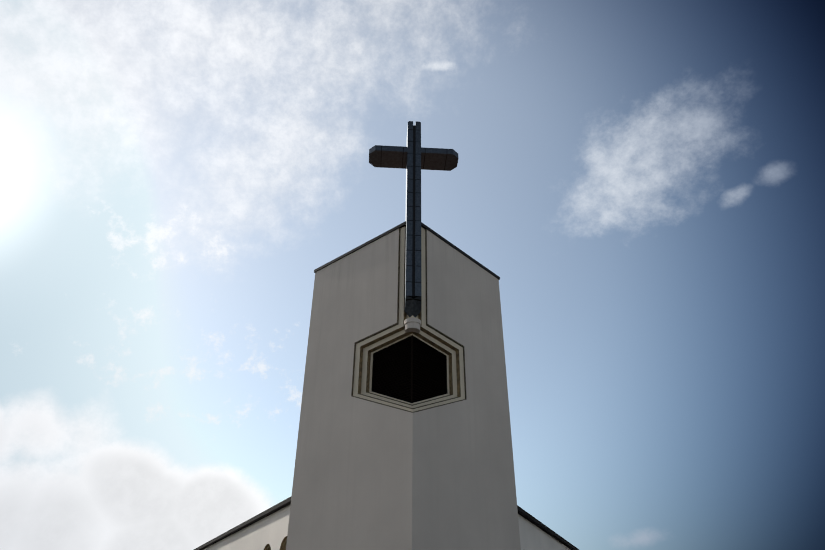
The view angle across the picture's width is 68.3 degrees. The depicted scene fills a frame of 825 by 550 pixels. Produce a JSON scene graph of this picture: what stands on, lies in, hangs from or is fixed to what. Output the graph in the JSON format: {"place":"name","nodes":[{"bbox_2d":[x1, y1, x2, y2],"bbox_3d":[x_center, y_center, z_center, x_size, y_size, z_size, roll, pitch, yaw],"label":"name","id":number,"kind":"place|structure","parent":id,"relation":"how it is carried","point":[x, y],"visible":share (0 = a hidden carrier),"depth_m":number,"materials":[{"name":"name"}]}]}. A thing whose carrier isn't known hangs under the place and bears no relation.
{"place":"outdoors","nodes":[
{"label":"outdoors","id":0,"kind":"place"},
{"bbox_2d":[286,121,520,549],"bbox_3d":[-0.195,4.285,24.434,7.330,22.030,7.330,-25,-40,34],"label":"bell tower","id":1,"kind":"structure","parent":0,"point":[404,441],"depth_m":22.85,"materials":[{"name":"paint"}]},
{"bbox_2d":[0,0,824,549],"label":"sky","id":2,"kind":"structure","parent":0,"point":[641,182],"materials":[{"name":"blue"}]},
{"label":"ground","id":3,"kind":"structure","parent":0,"visible":0},
{"bbox_2d":[194,497,290,549],"bbox_3d":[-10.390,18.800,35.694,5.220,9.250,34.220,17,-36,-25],"label":"church wing","id":4,"kind":"structure","parent":3,"relation":"on","point":[267,529],"depth_m":27.09,"materials":[{"name":"white paint"}]},
{"bbox_2d":[517,505,578,549],"bbox_3d":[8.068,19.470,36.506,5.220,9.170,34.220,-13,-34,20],"label":"church wing","id":5,"kind":"structure","parent":3,"relation":"on","point":[535,533],"depth_m":27.77,"materials":[{"name":"white paint"}]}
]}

